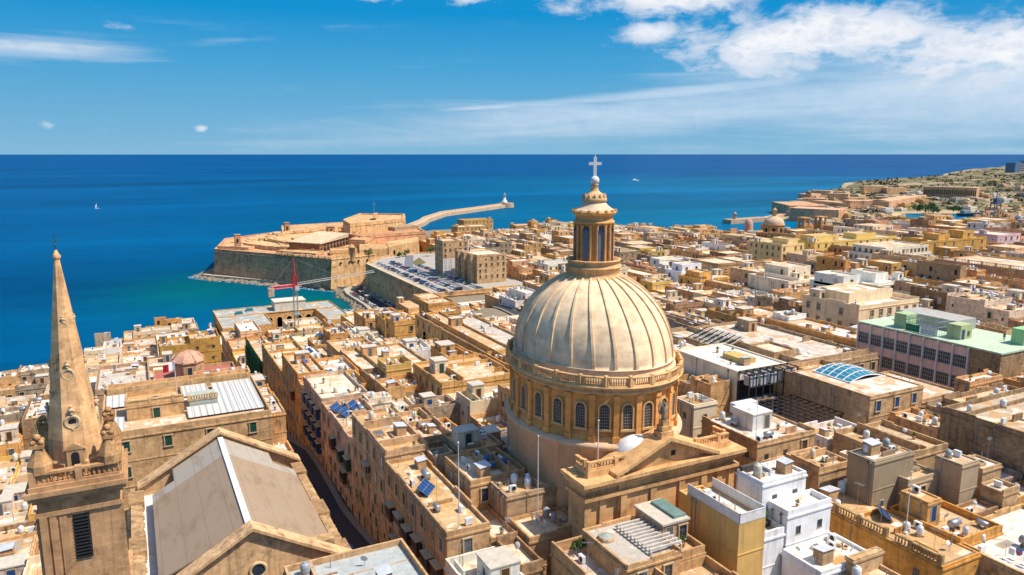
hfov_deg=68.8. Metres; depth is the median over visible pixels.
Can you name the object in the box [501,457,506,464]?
water tank
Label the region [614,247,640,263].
townhouse
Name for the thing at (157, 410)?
window
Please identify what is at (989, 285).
townhouse
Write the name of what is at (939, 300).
window
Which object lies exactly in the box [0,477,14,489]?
townhouse
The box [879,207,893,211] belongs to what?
house
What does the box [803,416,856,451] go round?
townhouse
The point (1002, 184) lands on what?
house
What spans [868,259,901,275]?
corner house
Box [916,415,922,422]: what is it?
air unit
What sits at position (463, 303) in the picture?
townhouse
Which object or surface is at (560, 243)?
townhouse
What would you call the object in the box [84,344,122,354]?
townhouse
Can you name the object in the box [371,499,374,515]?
window
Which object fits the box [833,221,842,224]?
house
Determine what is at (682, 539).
potted plant
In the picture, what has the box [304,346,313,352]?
solar heater
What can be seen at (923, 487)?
window
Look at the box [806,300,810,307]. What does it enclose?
window
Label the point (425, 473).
steel tank
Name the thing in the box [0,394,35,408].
townhouse
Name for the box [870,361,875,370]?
window
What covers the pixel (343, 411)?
solar array
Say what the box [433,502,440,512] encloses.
steel tank
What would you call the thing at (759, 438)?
air unit
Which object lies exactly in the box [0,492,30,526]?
townhouse
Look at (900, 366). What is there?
ribbon window
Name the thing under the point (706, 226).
townhouse
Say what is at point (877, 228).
townhouse
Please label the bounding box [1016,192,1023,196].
house
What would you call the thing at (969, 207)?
house
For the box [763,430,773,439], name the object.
steel tank
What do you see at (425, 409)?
townhouse
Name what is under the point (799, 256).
townhouse
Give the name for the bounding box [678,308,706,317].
townhouse
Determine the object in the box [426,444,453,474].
townhouse
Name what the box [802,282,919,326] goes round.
townhouse
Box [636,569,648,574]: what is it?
window
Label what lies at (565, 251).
townhouse
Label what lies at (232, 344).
townhouse
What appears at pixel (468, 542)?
window
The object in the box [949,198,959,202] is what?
house
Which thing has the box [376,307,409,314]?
townhouse
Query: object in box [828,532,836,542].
air unit
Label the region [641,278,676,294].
townhouse
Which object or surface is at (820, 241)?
townhouse
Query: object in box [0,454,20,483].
townhouse
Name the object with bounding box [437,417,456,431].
townhouse
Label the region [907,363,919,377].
ribbon window
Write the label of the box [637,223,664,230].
townhouse
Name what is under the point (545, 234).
townhouse
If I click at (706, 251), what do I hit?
townhouse
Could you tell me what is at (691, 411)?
building
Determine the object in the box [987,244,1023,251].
townhouse
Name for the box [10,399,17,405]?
roof shed
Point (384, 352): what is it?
roof shed
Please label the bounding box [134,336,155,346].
townhouse
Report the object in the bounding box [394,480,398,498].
window
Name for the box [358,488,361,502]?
window
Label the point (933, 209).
headland tree
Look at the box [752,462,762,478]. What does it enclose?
water tank
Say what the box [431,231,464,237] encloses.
townhouse
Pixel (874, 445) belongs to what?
roof shed
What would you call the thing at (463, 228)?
barracks block
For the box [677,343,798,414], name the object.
office block
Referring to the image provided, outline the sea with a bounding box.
[0,154,1023,371]
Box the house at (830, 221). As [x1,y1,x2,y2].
[812,219,834,224]
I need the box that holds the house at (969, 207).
[960,205,976,210]
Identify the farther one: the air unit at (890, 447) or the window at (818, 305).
the window at (818, 305)
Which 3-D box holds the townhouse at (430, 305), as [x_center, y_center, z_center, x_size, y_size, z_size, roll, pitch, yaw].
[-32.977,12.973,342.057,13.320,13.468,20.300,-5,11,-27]
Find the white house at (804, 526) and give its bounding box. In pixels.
[735,460,865,574]
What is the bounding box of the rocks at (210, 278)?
[198,275,342,291]
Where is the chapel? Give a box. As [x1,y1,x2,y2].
[153,349,234,379]
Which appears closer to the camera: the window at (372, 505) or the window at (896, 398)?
the window at (372, 505)
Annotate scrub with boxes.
[830,169,1023,218]
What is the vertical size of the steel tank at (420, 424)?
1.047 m
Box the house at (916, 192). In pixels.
[909,191,922,194]
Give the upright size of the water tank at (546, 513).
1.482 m
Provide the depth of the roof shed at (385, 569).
84.59 m
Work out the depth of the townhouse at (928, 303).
242.12 m
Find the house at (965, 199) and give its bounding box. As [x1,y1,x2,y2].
[958,198,974,203]
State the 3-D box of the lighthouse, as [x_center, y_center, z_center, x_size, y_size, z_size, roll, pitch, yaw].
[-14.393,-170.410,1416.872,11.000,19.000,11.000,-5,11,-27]
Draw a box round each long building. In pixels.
[415,311,514,368]
[706,306,856,347]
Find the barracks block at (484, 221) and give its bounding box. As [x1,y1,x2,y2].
[457,217,492,228]
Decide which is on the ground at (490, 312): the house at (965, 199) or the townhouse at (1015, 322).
the townhouse at (1015, 322)
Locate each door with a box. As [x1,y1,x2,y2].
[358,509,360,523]
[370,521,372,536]
[665,525,673,538]
[930,504,937,521]
[961,329,965,339]
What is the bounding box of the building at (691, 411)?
[677,393,717,437]
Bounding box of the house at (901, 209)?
[894,207,906,211]
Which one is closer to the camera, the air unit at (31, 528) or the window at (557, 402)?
the window at (557, 402)
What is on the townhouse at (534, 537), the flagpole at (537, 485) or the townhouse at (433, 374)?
the flagpole at (537, 485)
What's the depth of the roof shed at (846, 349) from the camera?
169.87 m
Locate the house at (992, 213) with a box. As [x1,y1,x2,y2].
[981,210,1005,216]
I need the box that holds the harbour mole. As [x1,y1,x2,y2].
[722,212,785,223]
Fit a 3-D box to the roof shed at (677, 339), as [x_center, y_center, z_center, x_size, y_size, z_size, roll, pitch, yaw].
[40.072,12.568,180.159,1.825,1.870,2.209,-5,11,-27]
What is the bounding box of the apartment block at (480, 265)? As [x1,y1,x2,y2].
[455,246,506,283]
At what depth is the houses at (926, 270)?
364.26 m
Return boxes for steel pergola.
[758,394,843,422]
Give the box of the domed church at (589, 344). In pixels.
[505,153,746,537]
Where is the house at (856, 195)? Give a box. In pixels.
[850,194,865,196]
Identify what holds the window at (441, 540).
in the townhouse at (424, 531)
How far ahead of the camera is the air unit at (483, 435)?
118.99 m
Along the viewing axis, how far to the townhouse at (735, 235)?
597.87 m
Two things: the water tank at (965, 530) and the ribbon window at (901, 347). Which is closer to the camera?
the water tank at (965, 530)
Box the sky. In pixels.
[0,0,1023,154]
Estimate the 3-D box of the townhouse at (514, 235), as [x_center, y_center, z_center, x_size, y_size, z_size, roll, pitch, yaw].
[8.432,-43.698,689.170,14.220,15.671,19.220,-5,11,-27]
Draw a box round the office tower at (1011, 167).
[1005,161,1023,172]
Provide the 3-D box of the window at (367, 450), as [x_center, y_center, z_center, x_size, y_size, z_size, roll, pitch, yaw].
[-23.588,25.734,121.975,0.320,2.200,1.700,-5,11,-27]
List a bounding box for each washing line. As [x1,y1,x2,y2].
[297,358,308,363]
[531,511,548,532]
[1004,544,1023,560]
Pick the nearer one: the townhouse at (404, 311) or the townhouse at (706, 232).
the townhouse at (404, 311)
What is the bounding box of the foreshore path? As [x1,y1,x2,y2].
[201,273,347,288]
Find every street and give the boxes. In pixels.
[222,360,377,548]
[485,305,519,314]
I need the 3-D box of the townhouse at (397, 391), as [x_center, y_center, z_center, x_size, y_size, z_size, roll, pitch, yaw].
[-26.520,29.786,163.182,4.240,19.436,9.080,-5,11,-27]
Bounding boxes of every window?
[7,448,14,455]
[121,440,131,452]
[128,466,133,478]
[151,406,161,418]
[163,434,173,446]
[206,427,214,434]
[248,421,257,433]
[327,416,329,428]
[329,454,331,466]
[337,429,340,442]
[347,442,350,456]
[347,477,349,490]
[349,484,352,497]
[352,422,355,436]
[353,444,356,458]
[355,486,358,500]
[358,429,362,444]
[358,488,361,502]
[359,451,362,464]
[360,473,364,488]
[361,495,364,509]
[365,437,369,452]
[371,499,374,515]
[372,445,375,461]
[373,468,377,485]
[373,490,377,507]
[374,513,378,530]
[379,454,382,470]
[379,477,383,493]
[380,500,384,517]
[387,471,391,488]
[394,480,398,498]
[401,489,406,507]
[409,325,413,331]
[410,499,415,519]
[419,510,424,530]
[425,378,428,389]
[438,533,444,555]
[448,469,453,484]
[462,535,473,553]
[480,486,489,503]
[512,377,515,404]
[519,384,527,412]
[533,390,543,419]
[551,396,564,425]
[573,400,587,429]
[597,403,611,431]
[620,403,634,431]
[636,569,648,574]
[641,400,653,430]
[659,396,667,418]
[662,561,673,574]
[671,391,675,419]
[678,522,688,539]
[795,525,800,534]
[800,438,808,448]
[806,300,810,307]
[816,302,820,309]
[816,519,821,528]
[838,307,843,315]
[858,331,868,343]
[870,309,874,317]
[870,334,881,347]
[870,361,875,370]
[874,399,882,412]
[879,308,883,315]
[881,356,892,370]
[883,337,894,350]
[887,307,891,314]
[893,395,900,408]
[894,359,905,373]
[896,340,907,353]
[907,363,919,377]
[909,343,921,357]
[910,392,917,404]
[911,567,918,574]
[920,484,926,490]
[921,367,933,381]
[923,346,935,361]
[935,371,948,385]
[937,297,941,303]
[937,350,950,365]
[950,374,957,387]
[952,354,965,368]
[986,311,992,318]
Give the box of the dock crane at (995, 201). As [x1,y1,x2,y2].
[989,191,1002,210]
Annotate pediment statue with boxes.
[654,401,673,439]
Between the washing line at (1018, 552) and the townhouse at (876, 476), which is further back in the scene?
the townhouse at (876, 476)
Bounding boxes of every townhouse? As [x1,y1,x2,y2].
[0,368,18,397]
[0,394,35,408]
[0,406,24,421]
[0,420,24,456]
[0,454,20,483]
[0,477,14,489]
[0,482,26,500]
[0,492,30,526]
[0,520,38,547]
[0,531,38,574]
[16,364,49,396]
[16,450,31,482]
[21,394,48,449]
[23,554,41,574]
[44,384,49,393]
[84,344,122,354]
[86,352,120,372]
[95,360,149,422]
[103,339,122,359]
[122,342,156,355]
[123,352,157,363]
[134,324,172,337]
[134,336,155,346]
[147,350,175,370]
[155,330,188,356]
[158,328,221,363]
[171,321,198,332]
[194,366,249,374]
[221,320,261,361]
[226,335,262,361]
[232,351,244,366]
[237,353,245,365]
[245,330,281,374]
[251,373,265,385]
[258,383,273,394]
[261,339,303,409]
[263,394,286,442]
[266,327,296,336]
[273,440,293,452]
[281,350,359,442]
[282,317,321,327]
[283,538,427,574]
[289,330,322,341]
[294,323,326,331]
[298,379,308,447]
[300,369,366,470]
[304,346,325,358]
[307,325,348,346]
[315,346,326,356]
[321,397,373,516]
[340,313,353,325]
[346,326,375,337]
[347,370,369,387]
[349,332,382,344]
[351,407,450,542]
[353,307,395,327]
[361,367,387,390]
[363,391,392,408]
[368,326,377,332]
[375,311,402,337]
[375,377,404,399]
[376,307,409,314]
[377,354,411,375]
[384,337,401,341]
[384,452,515,574]
[385,313,415,338]
[387,373,423,392]
[391,396,414,412]
[396,292,441,311]
[397,337,430,360]
[405,391,424,403]
[405,404,433,417]
[412,353,509,395]
[415,391,459,425]
[419,238,434,251]
[419,297,461,315]
[424,338,438,345]
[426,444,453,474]
[429,243,434,251]
[430,340,475,356]
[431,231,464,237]
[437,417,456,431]
[441,423,503,453]
[443,444,525,511]
[444,545,523,574]
[447,231,477,237]
[447,387,486,401]
[456,380,497,424]
[457,300,481,305]
[461,235,487,244]
[461,308,483,316]
[468,239,476,244]
[469,302,484,307]
[470,410,506,428]
[472,229,495,236]
[479,424,506,453]
[482,239,511,254]
[484,289,508,306]
[484,315,518,321]
[489,473,557,520]
[491,316,517,325]
[492,285,512,292]
[495,236,518,239]
[496,531,544,574]
[497,383,509,417]
[499,286,534,308]
[500,230,514,237]
[506,254,520,258]
[506,258,512,273]
[508,239,524,242]
[508,259,536,279]
[508,506,571,574]
[510,233,518,238]
[512,241,517,248]
[513,227,534,232]
[516,240,542,253]
[519,232,545,240]
[519,254,553,259]
[519,272,532,280]
[523,276,538,288]
[527,268,545,279]
[529,228,545,232]
[530,258,561,265]
[536,259,567,269]
[539,220,566,229]
[539,271,558,282]
[540,231,551,238]
[541,245,572,255]
[543,239,553,246]
[550,498,739,574]
[552,229,572,238]
[553,234,572,242]
[554,242,569,245]
[559,265,627,275]
[614,224,625,228]
[614,229,630,231]
[614,232,642,237]
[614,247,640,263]
[615,240,652,247]
[622,260,655,271]
[625,245,665,255]
[626,222,638,229]
[628,267,660,281]
[631,253,661,261]
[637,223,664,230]
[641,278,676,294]
[643,231,672,239]
[644,275,672,279]
[648,240,687,246]
[650,256,682,267]
[653,290,686,301]
[655,238,679,247]
[657,264,671,273]
[659,299,704,312]
[660,226,690,232]
[661,235,694,244]
[662,248,670,255]
[663,245,695,250]
[665,261,710,281]
[665,283,712,299]
[665,313,724,327]
[668,232,683,237]
[669,257,692,266]
[671,316,878,371]
[678,268,729,283]
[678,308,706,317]
[678,372,693,394]
[678,477,766,574]
[688,245,710,249]
[690,374,729,412]
[691,228,719,237]
[691,254,763,273]
[693,224,722,234]
[693,235,713,243]
[693,289,717,297]
[693,296,743,308]
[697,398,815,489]
[702,239,733,249]
[702,249,713,254]
[703,279,750,290]
[703,290,743,300]
[706,238,732,243]
[709,249,747,256]
[721,230,755,238]
[725,289,767,306]
[726,246,747,251]
[730,262,764,285]
[731,300,750,306]
[732,235,771,246]
[748,236,804,260]
[748,262,814,292]
[754,293,783,306]
[763,259,801,263]
[772,287,808,297]
[772,310,806,321]
[773,296,802,312]
[783,227,806,233]
[785,444,846,491]
[786,249,823,263]
[798,231,896,251]
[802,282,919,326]
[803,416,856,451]
[808,249,833,256]
[809,268,912,291]
[823,223,853,230]
[829,494,1003,574]
[832,418,948,469]
[834,266,889,275]
[842,546,899,574]
[843,215,870,224]
[845,437,915,509]
[848,241,931,260]
[850,258,867,265]
[853,223,905,234]
[863,219,901,228]
[871,249,921,260]
[886,230,908,236]
[888,407,939,438]
[891,220,909,229]
[893,229,986,254]
[894,280,938,291]
[896,450,980,504]
[902,230,923,237]
[910,217,943,227]
[910,283,968,307]
[919,298,944,311]
[923,214,963,223]
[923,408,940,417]
[925,398,941,413]
[928,222,965,229]
[933,245,973,257]
[938,381,1023,478]
[939,285,1003,294]
[945,291,1023,326]
[949,503,1023,574]
[951,277,1006,291]
[953,369,1002,392]
[956,498,997,516]
[957,218,997,225]
[966,220,1000,230]
[966,267,985,278]
[967,452,1019,509]
[971,452,1022,482]
[972,217,1015,221]
[974,229,1020,243]
[975,322,1011,334]
[977,274,1023,289]
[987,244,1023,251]
[993,221,1013,223]
[1000,289,1023,304]
[1002,373,1023,387]
[1008,317,1023,327]
[1011,221,1016,228]
[1013,479,1023,504]
[1014,241,1023,244]
[1015,217,1023,228]
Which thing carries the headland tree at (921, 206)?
on the headland
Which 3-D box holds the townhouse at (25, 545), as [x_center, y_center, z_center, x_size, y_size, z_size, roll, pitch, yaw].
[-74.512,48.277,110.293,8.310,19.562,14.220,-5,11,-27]
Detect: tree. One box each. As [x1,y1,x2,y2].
[363,248,375,257]
[425,247,434,253]
[908,203,923,210]
[917,203,937,211]
[927,206,939,212]
[946,205,962,210]
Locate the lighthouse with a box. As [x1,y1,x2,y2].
[502,193,506,202]
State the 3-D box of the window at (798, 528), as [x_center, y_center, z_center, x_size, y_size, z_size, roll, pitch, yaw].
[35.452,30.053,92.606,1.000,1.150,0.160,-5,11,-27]
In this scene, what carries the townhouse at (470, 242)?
on the ground at (490, 312)
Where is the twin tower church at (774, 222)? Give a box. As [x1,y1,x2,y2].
[737,208,827,232]
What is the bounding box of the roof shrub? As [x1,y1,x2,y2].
[571,537,586,552]
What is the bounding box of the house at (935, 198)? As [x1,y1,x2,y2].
[930,197,946,200]
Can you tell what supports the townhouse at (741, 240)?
on the ground at (490, 312)
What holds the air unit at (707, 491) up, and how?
on the townhouse at (728, 532)
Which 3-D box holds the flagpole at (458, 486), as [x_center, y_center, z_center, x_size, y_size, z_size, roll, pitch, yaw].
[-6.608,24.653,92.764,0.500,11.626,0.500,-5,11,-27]
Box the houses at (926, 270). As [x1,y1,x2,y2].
[28,208,1023,549]
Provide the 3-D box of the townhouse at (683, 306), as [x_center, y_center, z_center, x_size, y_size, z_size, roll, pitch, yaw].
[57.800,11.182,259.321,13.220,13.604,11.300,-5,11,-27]
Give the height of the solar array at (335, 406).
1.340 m
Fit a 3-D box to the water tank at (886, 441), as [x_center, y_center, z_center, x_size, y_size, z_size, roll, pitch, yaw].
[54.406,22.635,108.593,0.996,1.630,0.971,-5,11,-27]
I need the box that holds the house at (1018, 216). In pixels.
[1015,214,1023,219]
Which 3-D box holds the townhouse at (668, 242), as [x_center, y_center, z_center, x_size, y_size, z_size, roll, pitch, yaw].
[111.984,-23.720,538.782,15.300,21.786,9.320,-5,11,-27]
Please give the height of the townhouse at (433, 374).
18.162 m
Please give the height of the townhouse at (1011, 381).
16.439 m
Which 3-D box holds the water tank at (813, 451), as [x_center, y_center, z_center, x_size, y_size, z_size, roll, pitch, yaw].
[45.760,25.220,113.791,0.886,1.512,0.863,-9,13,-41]
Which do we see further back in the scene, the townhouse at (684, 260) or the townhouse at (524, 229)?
the townhouse at (524, 229)
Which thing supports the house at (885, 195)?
on the headland
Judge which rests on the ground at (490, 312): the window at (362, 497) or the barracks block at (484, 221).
the barracks block at (484, 221)
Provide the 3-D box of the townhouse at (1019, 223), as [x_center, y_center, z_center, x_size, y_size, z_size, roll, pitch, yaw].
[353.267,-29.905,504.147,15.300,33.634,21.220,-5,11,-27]
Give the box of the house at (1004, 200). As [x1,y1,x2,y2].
[998,197,1011,202]
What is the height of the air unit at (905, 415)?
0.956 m
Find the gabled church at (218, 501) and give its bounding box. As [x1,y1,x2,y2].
[128,427,352,574]
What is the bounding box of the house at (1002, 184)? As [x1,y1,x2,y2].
[997,183,1008,186]
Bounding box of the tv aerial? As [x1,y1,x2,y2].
[504,517,508,546]
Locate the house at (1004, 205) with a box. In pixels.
[997,203,1007,206]
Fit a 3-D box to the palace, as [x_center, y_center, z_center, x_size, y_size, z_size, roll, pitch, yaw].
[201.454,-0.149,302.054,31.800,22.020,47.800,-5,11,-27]
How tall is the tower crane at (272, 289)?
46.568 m
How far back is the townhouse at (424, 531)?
100.54 m
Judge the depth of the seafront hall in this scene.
393.62 m
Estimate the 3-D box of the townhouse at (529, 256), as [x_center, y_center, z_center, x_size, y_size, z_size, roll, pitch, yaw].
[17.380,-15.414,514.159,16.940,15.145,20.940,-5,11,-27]
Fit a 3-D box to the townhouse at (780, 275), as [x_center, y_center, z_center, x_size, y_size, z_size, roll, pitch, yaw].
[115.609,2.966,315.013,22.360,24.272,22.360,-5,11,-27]
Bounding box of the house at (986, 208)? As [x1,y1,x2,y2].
[984,206,1006,210]
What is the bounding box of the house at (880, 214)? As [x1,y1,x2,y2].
[870,213,891,217]
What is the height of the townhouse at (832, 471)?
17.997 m
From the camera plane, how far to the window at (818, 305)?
223.25 m
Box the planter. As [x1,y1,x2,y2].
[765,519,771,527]
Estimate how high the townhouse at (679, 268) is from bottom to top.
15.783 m
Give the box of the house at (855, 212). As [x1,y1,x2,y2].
[850,211,865,214]
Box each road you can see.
[356,285,388,307]
[404,255,470,289]
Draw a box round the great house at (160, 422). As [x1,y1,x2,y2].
[101,368,272,508]
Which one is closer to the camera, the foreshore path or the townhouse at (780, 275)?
the townhouse at (780, 275)
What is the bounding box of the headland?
[782,166,1023,224]
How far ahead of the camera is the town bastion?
484.42 m
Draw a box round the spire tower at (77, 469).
[23,233,133,574]
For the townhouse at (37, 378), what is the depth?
237.15 m
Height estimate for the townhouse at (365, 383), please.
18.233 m
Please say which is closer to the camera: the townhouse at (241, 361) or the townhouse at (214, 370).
the townhouse at (214, 370)
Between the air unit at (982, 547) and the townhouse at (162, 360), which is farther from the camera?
the townhouse at (162, 360)
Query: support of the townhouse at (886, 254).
on the ground at (490, 312)
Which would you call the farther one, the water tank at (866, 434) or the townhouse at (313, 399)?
the townhouse at (313, 399)
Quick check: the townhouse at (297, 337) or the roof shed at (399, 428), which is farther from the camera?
the townhouse at (297, 337)
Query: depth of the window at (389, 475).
112.11 m
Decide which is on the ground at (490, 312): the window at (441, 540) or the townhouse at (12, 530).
the townhouse at (12, 530)
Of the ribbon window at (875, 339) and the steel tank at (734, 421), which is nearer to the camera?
the steel tank at (734, 421)
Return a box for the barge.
[956,210,980,216]
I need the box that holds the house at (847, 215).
[843,213,858,217]
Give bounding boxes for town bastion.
[365,252,522,305]
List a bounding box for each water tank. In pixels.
[12,453,17,461]
[17,525,25,533]
[21,502,27,511]
[300,561,310,574]
[368,411,374,420]
[370,391,375,397]
[484,454,489,461]
[491,461,495,469]
[495,415,501,423]
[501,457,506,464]
[510,473,517,484]
[523,476,531,488]
[542,507,550,518]
[549,512,556,523]
[694,393,698,401]
[719,411,724,420]
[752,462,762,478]
[810,448,815,458]
[837,480,845,495]
[851,565,861,574]
[861,444,867,454]
[862,430,869,438]
[883,438,889,447]
[903,521,910,532]
[915,525,923,537]
[931,416,937,425]
[944,449,951,458]
[962,526,968,535]
[966,404,972,411]
[993,387,999,393]
[1000,399,1006,408]
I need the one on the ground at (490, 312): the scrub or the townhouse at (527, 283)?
the townhouse at (527, 283)
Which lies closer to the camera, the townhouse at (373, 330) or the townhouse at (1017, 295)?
the townhouse at (1017, 295)
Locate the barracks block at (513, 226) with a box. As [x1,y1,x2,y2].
[510,223,526,228]
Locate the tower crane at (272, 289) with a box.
[268,258,373,327]
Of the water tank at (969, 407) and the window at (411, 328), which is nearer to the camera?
the water tank at (969, 407)
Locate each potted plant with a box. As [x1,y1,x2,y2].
[679,535,686,547]
[795,499,800,506]
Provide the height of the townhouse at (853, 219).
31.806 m
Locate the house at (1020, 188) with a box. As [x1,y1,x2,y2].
[1014,186,1023,190]
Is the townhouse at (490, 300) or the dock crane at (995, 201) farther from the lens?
the dock crane at (995, 201)
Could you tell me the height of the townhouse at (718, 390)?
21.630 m
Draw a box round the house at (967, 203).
[961,201,972,205]
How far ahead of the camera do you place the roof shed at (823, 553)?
88.97 m
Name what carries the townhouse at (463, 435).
on the ground at (490, 312)
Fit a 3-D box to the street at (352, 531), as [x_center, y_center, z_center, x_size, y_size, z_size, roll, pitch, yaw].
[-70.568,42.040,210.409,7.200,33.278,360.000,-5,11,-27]
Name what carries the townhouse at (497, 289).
on the ground at (490, 312)
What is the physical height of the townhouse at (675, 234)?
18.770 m
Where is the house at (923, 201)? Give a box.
[916,199,928,203]
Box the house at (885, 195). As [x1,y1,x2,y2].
[873,194,892,197]
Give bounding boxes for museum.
[773,359,953,423]
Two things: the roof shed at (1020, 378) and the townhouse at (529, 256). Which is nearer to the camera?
the roof shed at (1020, 378)
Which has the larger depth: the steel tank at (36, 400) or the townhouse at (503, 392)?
the steel tank at (36, 400)
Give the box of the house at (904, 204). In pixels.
[897,202,912,208]
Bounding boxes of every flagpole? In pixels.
[163,361,176,393]
[457,442,460,528]
[535,435,539,517]
[597,420,599,459]
[903,471,912,534]
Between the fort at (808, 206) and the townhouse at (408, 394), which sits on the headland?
the fort at (808, 206)
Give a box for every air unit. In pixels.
[28,526,34,531]
[406,417,412,421]
[409,478,414,487]
[445,422,450,427]
[458,503,463,512]
[461,456,465,463]
[465,516,472,525]
[466,463,471,471]
[475,450,479,457]
[480,433,486,439]
[509,484,516,492]
[578,553,585,564]
[687,392,692,398]
[703,488,710,494]
[756,435,762,441]
[827,539,835,549]
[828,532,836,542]
[888,445,895,449]
[902,412,908,418]
[912,484,920,493]
[913,520,922,527]
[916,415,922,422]
[941,526,948,531]
[953,449,961,457]
[966,506,973,511]
[978,544,985,552]
[994,480,1002,488]
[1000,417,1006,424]
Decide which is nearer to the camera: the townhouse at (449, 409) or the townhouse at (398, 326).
the townhouse at (449, 409)
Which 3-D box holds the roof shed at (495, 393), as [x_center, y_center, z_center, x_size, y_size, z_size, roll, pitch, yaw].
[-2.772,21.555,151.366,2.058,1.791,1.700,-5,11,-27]
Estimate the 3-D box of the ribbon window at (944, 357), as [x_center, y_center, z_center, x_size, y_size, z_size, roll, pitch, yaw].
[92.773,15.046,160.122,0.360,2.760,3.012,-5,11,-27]
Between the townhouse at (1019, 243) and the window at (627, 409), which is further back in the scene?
the townhouse at (1019, 243)
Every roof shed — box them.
[0,541,14,554]
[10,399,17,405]
[128,367,135,374]
[131,364,138,370]
[276,344,284,349]
[374,563,393,574]
[380,349,388,356]
[385,379,395,387]
[392,422,406,436]
[414,455,426,469]
[426,423,435,433]
[448,350,456,355]
[474,460,491,477]
[492,388,497,397]
[672,335,682,344]
[691,314,699,320]
[727,309,734,314]
[739,356,750,365]
[775,456,793,474]
[812,543,835,565]
[818,427,829,436]
[818,485,839,500]
[821,325,830,331]
[843,347,850,352]
[850,325,856,333]
[861,437,881,455]
[1006,303,1015,310]
[1017,375,1023,381]
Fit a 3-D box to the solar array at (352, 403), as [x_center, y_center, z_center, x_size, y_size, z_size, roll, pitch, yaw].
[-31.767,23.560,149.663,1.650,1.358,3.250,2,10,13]
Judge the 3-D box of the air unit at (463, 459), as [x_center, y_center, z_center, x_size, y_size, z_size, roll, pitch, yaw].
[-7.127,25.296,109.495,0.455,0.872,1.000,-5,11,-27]
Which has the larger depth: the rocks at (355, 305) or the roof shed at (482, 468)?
the rocks at (355, 305)
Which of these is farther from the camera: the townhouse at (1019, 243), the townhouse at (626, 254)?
the townhouse at (626, 254)
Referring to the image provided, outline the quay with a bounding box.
[343,284,390,308]
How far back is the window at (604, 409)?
98.43 m
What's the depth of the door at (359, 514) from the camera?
130.73 m
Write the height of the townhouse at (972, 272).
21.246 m
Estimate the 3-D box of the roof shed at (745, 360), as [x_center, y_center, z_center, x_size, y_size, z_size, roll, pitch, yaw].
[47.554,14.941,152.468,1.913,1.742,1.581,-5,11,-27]
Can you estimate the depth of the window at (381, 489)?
115.76 m
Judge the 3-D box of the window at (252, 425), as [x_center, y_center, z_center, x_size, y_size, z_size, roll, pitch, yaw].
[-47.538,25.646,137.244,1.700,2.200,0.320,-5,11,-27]
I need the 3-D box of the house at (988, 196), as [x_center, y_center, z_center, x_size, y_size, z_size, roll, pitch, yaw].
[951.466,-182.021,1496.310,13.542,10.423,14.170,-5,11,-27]
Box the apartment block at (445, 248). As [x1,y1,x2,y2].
[435,235,467,276]
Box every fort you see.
[213,213,425,288]
[771,186,925,221]
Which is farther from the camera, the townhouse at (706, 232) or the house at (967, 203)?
the house at (967, 203)
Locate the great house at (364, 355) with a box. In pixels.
[326,336,426,375]
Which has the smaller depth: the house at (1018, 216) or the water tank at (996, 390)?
the water tank at (996, 390)
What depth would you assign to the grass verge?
552.36 m
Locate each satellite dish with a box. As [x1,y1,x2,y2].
[360,556,367,562]
[514,541,519,548]
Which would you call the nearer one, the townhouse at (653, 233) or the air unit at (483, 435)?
the air unit at (483, 435)
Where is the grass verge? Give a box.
[413,258,425,265]
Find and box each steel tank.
[19,406,26,412]
[34,397,41,403]
[357,404,364,409]
[418,422,426,429]
[420,468,430,479]
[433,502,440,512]
[730,418,738,426]
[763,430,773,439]
[947,518,961,531]
[975,518,988,529]
[1018,535,1023,547]
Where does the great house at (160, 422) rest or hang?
on the ground at (490, 312)
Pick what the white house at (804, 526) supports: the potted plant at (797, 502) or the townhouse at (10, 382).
the potted plant at (797, 502)
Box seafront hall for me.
[213,296,346,335]
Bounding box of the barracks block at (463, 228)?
[451,224,489,233]
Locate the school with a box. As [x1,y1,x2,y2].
[856,307,1023,388]
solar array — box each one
[329,402,343,412]
[338,406,349,417]
[346,399,357,410]
[417,478,435,496]
[875,503,892,522]
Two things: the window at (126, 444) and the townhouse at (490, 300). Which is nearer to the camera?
the window at (126, 444)
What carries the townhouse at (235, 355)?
on the ground at (490, 312)
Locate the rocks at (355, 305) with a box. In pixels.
[334,291,365,310]
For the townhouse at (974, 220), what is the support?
on the ground at (490, 312)
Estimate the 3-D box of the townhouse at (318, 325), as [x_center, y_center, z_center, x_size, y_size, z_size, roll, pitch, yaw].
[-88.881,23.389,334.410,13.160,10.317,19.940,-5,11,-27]
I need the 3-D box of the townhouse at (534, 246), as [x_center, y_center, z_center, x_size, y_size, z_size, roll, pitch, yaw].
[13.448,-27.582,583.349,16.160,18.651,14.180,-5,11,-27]
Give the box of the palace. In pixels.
[934,255,1023,278]
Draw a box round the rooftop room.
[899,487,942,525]
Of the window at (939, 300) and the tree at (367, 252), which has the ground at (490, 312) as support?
the tree at (367, 252)
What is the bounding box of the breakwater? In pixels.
[406,202,513,227]
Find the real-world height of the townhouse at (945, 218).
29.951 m
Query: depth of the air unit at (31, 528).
126.87 m
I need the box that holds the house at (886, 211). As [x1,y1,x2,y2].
[879,210,891,214]
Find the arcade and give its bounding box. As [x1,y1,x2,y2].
[923,186,979,197]
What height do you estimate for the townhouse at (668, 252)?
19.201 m
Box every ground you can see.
[192,229,510,519]
[372,253,522,292]
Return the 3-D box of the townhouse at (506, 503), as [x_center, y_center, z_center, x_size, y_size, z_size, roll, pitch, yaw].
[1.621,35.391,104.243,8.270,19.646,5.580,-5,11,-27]
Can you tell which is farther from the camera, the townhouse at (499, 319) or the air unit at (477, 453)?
the townhouse at (499, 319)
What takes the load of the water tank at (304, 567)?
on the townhouse at (398, 556)
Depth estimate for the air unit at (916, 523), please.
98.30 m
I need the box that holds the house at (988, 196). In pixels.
[982,194,992,198]

